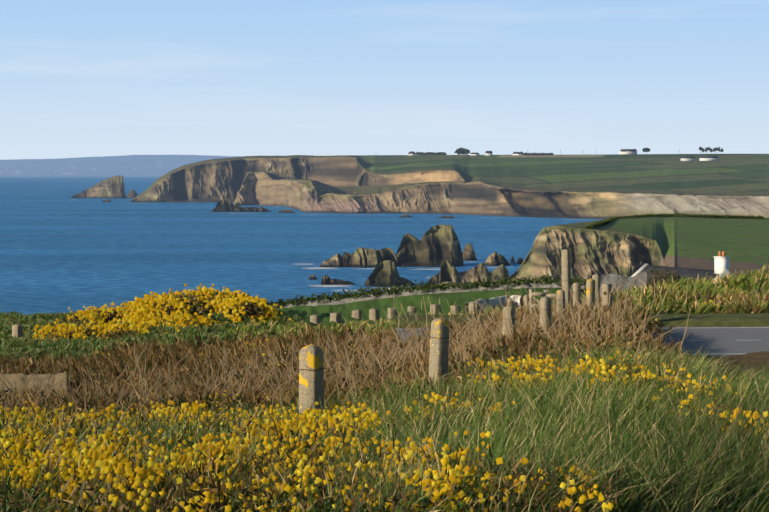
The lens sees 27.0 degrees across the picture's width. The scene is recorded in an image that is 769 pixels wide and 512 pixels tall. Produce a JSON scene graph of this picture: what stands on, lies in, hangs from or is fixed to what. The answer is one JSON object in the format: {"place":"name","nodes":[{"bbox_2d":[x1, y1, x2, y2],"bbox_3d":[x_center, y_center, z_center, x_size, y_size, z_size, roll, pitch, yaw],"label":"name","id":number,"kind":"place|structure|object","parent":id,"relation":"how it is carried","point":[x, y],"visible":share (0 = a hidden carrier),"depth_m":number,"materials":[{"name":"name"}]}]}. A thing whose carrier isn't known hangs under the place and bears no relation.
{"place":"outdoors","nodes":[
{"label":"outdoors","id":0,"kind":"place"},
{"bbox_2d":[0,155,242,176],"bbox_3d":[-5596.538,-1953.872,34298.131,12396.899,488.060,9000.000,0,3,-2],"label":"distant hills","id":1,"kind":"structure","parent":0,"point":[138,166],"depth_m":32961.77,"materials":[{"name":"blue"}]},
{"bbox_2d":[23,283,293,340],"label":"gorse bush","id":2,"kind":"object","parent":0,"point":[139,313],"depth_m":99.85,"materials":[{"name":"yellow plant"}]},
{"bbox_2d":[0,177,603,314],"bbox_3d":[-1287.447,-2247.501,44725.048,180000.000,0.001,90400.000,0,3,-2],"label":"sea","id":3,"kind":"structure","parent":0,"point":[62,250],"depth_m":1372.93,"materials":[{"name":"liquid"}]},
{"bbox_2d":[71,175,125,197],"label":"stack","id":4,"kind":"object","parent":3,"relation":"on","point":[112,187],"visible":1,"depth_m":3861.44,"materials":[{"name":"brown stone"}]},
{"bbox_2d":[126,190,137,197],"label":"stack","id":5,"kind":"object","parent":3,"relation":"on","point":[132,193],"visible":0.85,"depth_m":3854.49,"materials":[{"name":"grey stone"}]},
{"bbox_2d":[210,198,270,211],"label":"islet","id":6,"kind":"object","parent":3,"relation":"on","point":[224,205],"visible":1,"depth_m":2492.20,"materials":[{"name":"stone"}]},
{"bbox_2d":[278,210,295,212],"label":"reef","id":7,"kind":"object","parent":3,"relation":"on","point":[285,211],"visible":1,"depth_m":2428.75},
{"bbox_2d":[308,275,317,279],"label":"rock","id":8,"kind":"object","parent":3,"relation":"on","point":[312,277],"visible":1,"depth_m":906.23,"materials":[{"name":"grey stone"}]},
{"bbox_2d":[321,275,354,284],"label":"reef","id":9,"kind":"object","parent":3,"relation":"on","point":[326,280],"visible":0.98,"depth_m":864.43},
{"bbox_2d":[320,247,397,267],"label":"stack","id":10,"kind":"object","parent":3,"relation":"on","point":[360,257],"visible":0.94,"depth_m":1026.29,"materials":[{"name":"grey stone"}]},
{"bbox_2d":[364,260,414,286],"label":"stack","id":11,"kind":"object","parent":3,"relation":"on","point":[383,273],"visible":0.94,"depth_m":854.05,"materials":[{"name":"grey stone"}]},
{"bbox_2d":[291,264,497,290],"bbox_3d":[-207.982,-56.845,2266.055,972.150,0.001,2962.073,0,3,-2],"label":"surf","id":12,"kind":"structure","parent":3,"relation":"on","point":[355,268],"depth_m":1000.88,"materials":[{"name":"white liquid"}]},
{"bbox_2d":[396,225,463,266],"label":"stack","id":13,"kind":"object","parent":3,"relation":"on","point":[435,246],"visible":0.92,"depth_m":1036.83,"materials":[{"name":"grey stone"}]},
{"bbox_2d":[427,260,509,285],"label":"rocks","id":14,"kind":"object","parent":3,"relation":"on","point":[449,272],"visible":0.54,"depth_m":835.18,"materials":[{"name":"grey stone"}]},
{"bbox_2d":[463,243,476,260],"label":"sea rock","id":15,"kind":"object","parent":3,"relation":"on","point":[469,253],"visible":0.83,"depth_m":1102.78,"materials":[{"name":"grey stone"}]},
{"bbox_2d":[483,252,510,265],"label":"stack","id":16,"kind":"object","parent":3,"relation":"on","point":[495,259],"visible":0.92,"depth_m":1040.48,"materials":[{"name":"grey stone"}]},
{"bbox_2d":[516,258,523,263],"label":"rock","id":17,"kind":"object","parent":3,"relation":"on","point":[520,260],"visible":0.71,"depth_m":1063.10,"materials":[{"name":"stone"}]},
{"bbox_2d":[0,288,768,382],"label":"land","id":18,"kind":"structure","parent":0,"point":[385,304],"depth_m":173.40,"materials":[{"name":"green plant"}]},
{"bbox_2d":[12,324,22,338],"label":"field post","id":19,"kind":"object","parent":18,"relation":"on","point":[17,330],"visible":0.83,"depth_m":91.15,"materials":[{"name":"concrete"}]},
{"bbox_2d":[0,373,67,394],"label":"ruined wall","id":20,"kind":"structure","parent":18,"relation":"on","point":[10,378],"depth_m":55.59,"materials":[{"name":"beige stone"}]},
{"bbox_2d":[3,289,274,341],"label":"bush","id":21,"kind":"object","parent":18,"relation":"on","point":[249,305],"visible":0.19,"depth_m":101.46,"materials":[{"name":"plant"}]},
{"bbox_2d":[0,308,302,361],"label":"slope grass","id":22,"kind":"structure","parent":18,"relation":"on","point":[34,345],"depth_m":84.25,"materials":[{"name":"green plant"}]},
{"bbox_2d":[297,344,325,416],"bbox_3d":[-0.738,1.621,16.528,0.237,1.444,0.303,2,3,29],"label":"fence post","id":23,"kind":"object","parent":18,"relation":"on","point":[311,373],"visible":0.56,"depth_m":16.39,"materials":[{"name":"concrete"}]},
{"bbox_2d":[310,315,320,323],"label":"field post","id":24,"kind":"object","parent":18,"relation":"on","point":[315,318],"visible":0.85,"depth_m":111.40,"materials":[{"name":"concrete"}]},
{"bbox_2d":[329,312,340,322],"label":"field post","id":25,"kind":"object","parent":18,"relation":"on","point":[335,316],"visible":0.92,"depth_m":111.41,"materials":[{"name":"concrete"}]},
{"bbox_2d":[352,310,361,319],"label":"field post","id":26,"kind":"object","parent":18,"relation":"on","point":[358,313],"visible":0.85,"depth_m":123.73,"materials":[{"name":"concrete"}]},
{"bbox_2d":[11,300,718,411],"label":"gorse flowers","id":27,"kind":"object","parent":18,"relation":"on","point":[151,402],"depth_m":38.32,"materials":[{"name":"yellow plant"}]},
{"bbox_2d":[369,309,379,319],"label":"field post","id":28,"kind":"object","parent":18,"relation":"on","point":[376,312],"visible":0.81,"depth_m":121.29,"materials":[{"name":"concrete"}]},
{"bbox_2d":[0,317,768,511],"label":"grass tussocks","id":29,"kind":"object","parent":18,"relation":"on","point":[707,467],"depth_m":11.97,"materials":[{"name":"plant"}]},
{"bbox_2d":[0,280,768,418],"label":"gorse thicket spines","id":30,"kind":"object","parent":18,"relation":"on","point":[173,355],"visible":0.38,"depth_m":39.40},
{"bbox_2d":[0,347,768,511],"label":"yellow wildflowers","id":31,"kind":"object","parent":18,"relation":"on","point":[84,474],"visible":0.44,"depth_m":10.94,"materials":[{"name":"yellow plant"}]},
{"bbox_2d":[0,276,768,417],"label":"bramble stems","id":32,"kind":"object","parent":18,"relation":"on","point":[499,324],"visible":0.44,"depth_m":28.57,"materials":[{"name":"brown plant"}]},
{"bbox_2d":[388,308,397,318],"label":"field post","id":33,"kind":"object","parent":18,"relation":"on","point":[392,312],"visible":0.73,"depth_m":145.21,"materials":[{"name":"concrete"}]},
{"bbox_2d":[407,306,416,314],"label":"field post","id":34,"kind":"object","parent":18,"relation":"on","point":[411,310],"visible":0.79,"depth_m":145.85,"materials":[{"name":"concrete"}]},
{"bbox_2d":[273,282,583,307],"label":"stone wall","id":35,"kind":"structure","parent":18,"relation":"on","point":[421,292],"depth_m":200.14,"materials":[{"name":"stone"}]},
{"bbox_2d":[259,274,586,307],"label":"hedge","id":36,"kind":"object","parent":35,"relation":"on","point":[426,287],"visible":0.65,"depth_m":200.28,"materials":[{"name":"green plant"}]},
{"bbox_2d":[429,304,440,314],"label":"field post","id":37,"kind":"object","parent":18,"relation":"on","point":[435,307],"visible":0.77,"depth_m":110.64,"materials":[{"name":"concrete"}]},
{"bbox_2d":[428,317,450,382],"bbox_3d":[0.711,1.515,20.620,0.339,1.462,0.219,-2,4,-40],"label":"fence post","id":38,"kind":"object","parent":18,"relation":"on","point":[439,348],"visible":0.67,"depth_m":20.53,"materials":[{"name":"concrete"}]},
{"bbox_2d":[450,305,460,313],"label":"field post","id":39,"kind":"object","parent":18,"relation":"on","point":[455,308],"visible":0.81,"depth_m":121.96,"materials":[{"name":"concrete"}]},
{"bbox_2d":[468,302,478,313],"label":"field post","id":40,"kind":"object","parent":18,"relation":"on","point":[471,304],"visible":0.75,"depth_m":139.50,"materials":[{"name":"concrete"}]},
{"bbox_2d":[464,295,523,312],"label":"field stone wall","id":41,"kind":"structure","parent":18,"relation":"on","point":[493,302],"depth_m":158.13,"materials":[{"name":"grey stone"}]},
{"bbox_2d":[223,265,768,381],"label":"bank grass","id":42,"kind":"structure","parent":18,"relation":"on","point":[758,281],"depth_m":58.08,"materials":[{"name":"plant"}]},
{"bbox_2d":[644,267,686,287],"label":"thorn bush","id":43,"kind":"object","parent":42,"relation":"on","point":[659,276],"depth_m":112.66,"materials":[{"name":"green plant"}]},
{"bbox_2d":[502,306,516,335],"bbox_3d":[2.360,1.616,30.160,0.209,1.376,0.278,2,4,35],"label":"fence post","id":44,"kind":"object","parent":18,"relation":"on","point":[512,313],"visible":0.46,"depth_m":30.04,"materials":[{"name":"concrete"}]},
{"bbox_2d":[523,295,528,308],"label":"fence post","id":45,"kind":"object","parent":18,"relation":"on","point":[525,298],"visible":0.27,"depth_m":54.23,"materials":[{"name":"concrete"}]},
{"bbox_2d":[529,289,555,310],"bbox_3d":[5.194,1.906,51.255,1.158,1.716,0.176,0,3,-2],"label":"timber rail fence","id":46,"kind":"object","parent":18,"relation":"on","point":[531,292],"visible":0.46,"depth_m":51.16,"materials":[{"name":"brown wood"}]},
{"bbox_2d":[540,296,552,331],"bbox_3d":[3.367,1.599,33.210,0.284,1.536,0.234,-2,4,-35],"label":"fence post","id":47,"kind":"object","parent":18,"relation":"on","point":[545,303],"visible":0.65,"depth_m":33.11,"materials":[{"name":"concrete"}]},
{"bbox_2d":[556,289,564,314],"bbox_3d":[4.441,1.594,40.237,0.226,1.537,0.280,1,3,21],"label":"fence post","id":48,"kind":"object","parent":18,"relation":"on","point":[560,298],"visible":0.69,"depth_m":40.10,"materials":[{"name":"concrete"}]},
{"bbox_2d":[561,249,570,305],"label":"tall pillar","id":49,"kind":"structure","parent":18,"relation":"on","point":[566,266],"depth_m":50.21,"materials":[{"name":"concrete"}]},
{"bbox_2d":[573,282,581,306],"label":"fence post","id":50,"kind":"object","parent":18,"relation":"on","point":[577,289],"visible":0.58,"depth_m":47.16,"materials":[{"name":"concrete"}]},
{"bbox_2d":[586,279,594,308],"bbox_3d":[5.976,1.534,46.276,0.285,1.779,0.227,-2,3,-29],"label":"fence post","id":51,"kind":"object","parent":18,"relation":"on","point":[590,288],"visible":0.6,"depth_m":46.15,"materials":[{"name":"concrete"}]},
{"bbox_2d":[592,274,600,308],"bbox_3d":[6.376,1.476,48.293,0.232,1.898,0.308,1,3,22],"label":"fence post","id":52,"kind":"object","parent":18,"relation":"on","point":[596,277],"visible":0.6,"depth_m":48.13,"materials":[{"name":"concrete"}]},
{"bbox_2d":[601,284,612,308],"bbox_3d":[6.324,1.574,45.312,0.333,1.586,0.290,-3,4,-45],"label":"post","id":53,"kind":"object","parent":18,"relation":"on","point":[605,288],"visible":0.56,"depth_m":45.18,"materials":[{"name":"concrete"}]},
{"bbox_2d":[600,271,646,295],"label":"bank wall","id":54,"kind":"structure","parent":18,"relation":"on","point":[612,278],"depth_m":96.31,"materials":[{"name":"stone"}]},
{"bbox_2d":[631,251,733,283],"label":"cottage","id":55,"kind":"structure","parent":18,"relation":"on","point":[721,262],"depth_m":130.29,"materials":[{"name":"white paint"}]},
{"bbox_2d":[0,0,768,159],"label":"sky","id":56,"kind":"structure","parent":0,"point":[79,78],"materials":[{"name":"blue"}]},
{"bbox_2d":[130,154,768,201],"bbox_3d":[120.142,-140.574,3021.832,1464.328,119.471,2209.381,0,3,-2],"label":"headland","id":57,"kind":"structure","parent":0,"point":[217,180],"depth_m":2856.22,"materials":[{"name":"green plant"}]},
{"bbox_2d":[454,148,469,155],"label":"tree","id":58,"kind":"object","parent":57,"relation":"on","point":[459,151],"visible":1,"depth_m":3321.97,"materials":[{"name":"green plant"}]},
{"bbox_2d":[513,151,523,155],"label":"bungalow","id":59,"kind":"object","parent":57,"relation":"on","point":[517,153],"visible":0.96,"depth_m":3221.56,"materials":[{"name":"white paint"}]},
{"bbox_2d":[620,149,636,154],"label":"long house","id":60,"kind":"structure","parent":57,"relation":"on","point":[628,151],"depth_m":3138.58,"materials":[{"name":"white paint"}]},
{"bbox_2d":[680,157,694,160],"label":"shed","id":61,"kind":"structure","parent":57,"relation":"on","point":[687,158],"depth_m":2835.16,"materials":[{"name":"white paint"}]},
{"bbox_2d":[699,155,718,160],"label":"building","id":62,"kind":"structure","parent":57,"relation":"on","point":[708,158],"depth_m":2825.30,"materials":[{"name":"white paint"}]},
{"bbox_2d":[233,171,768,218],"bbox_3d":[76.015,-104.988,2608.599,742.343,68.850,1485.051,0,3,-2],"label":"bay cliffs","id":63,"kind":"structure","parent":0,"point":[262,188],"depth_m":2329.71,"materials":[{"name":"brown stone"}]},
{"bbox_2d":[394,313,768,328],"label":"road verge","id":64,"kind":"structure","parent":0,"point":[733,320],"depth_m":46.34,"materials":[{"name":"green plant"}]},
{"bbox_2d":[396,327,768,357],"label":"coast road","id":65,"kind":"structure","parent":0,"point":[723,341],"depth_m":42.52,"materials":[{"name":"grey asphalt"}]},
{"bbox_2d":[396,327,768,353],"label":"road markings","id":66,"kind":"object","parent":65,"relation":"on","point":[703,340],"visible":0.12,"depth_m":45.79,"materials":[{"name":"white paint"}]},
{"bbox_2d":[510,216,768,287],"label":"headland","id":67,"kind":"structure","parent":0,"point":[630,247],"depth_m":806.59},
{"bbox_2d":[591,215,763,228],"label":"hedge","id":68,"kind":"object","parent":67,"relation":"on","point":[685,216],"depth_m":1008.51,"materials":[{"name":"plant"}]},
{"bbox_2d":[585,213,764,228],"bbox_3d":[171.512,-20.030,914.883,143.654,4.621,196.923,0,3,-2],"label":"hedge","id":69,"kind":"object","parent":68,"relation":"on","point":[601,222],"depth_m":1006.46,"materials":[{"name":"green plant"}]}
]}

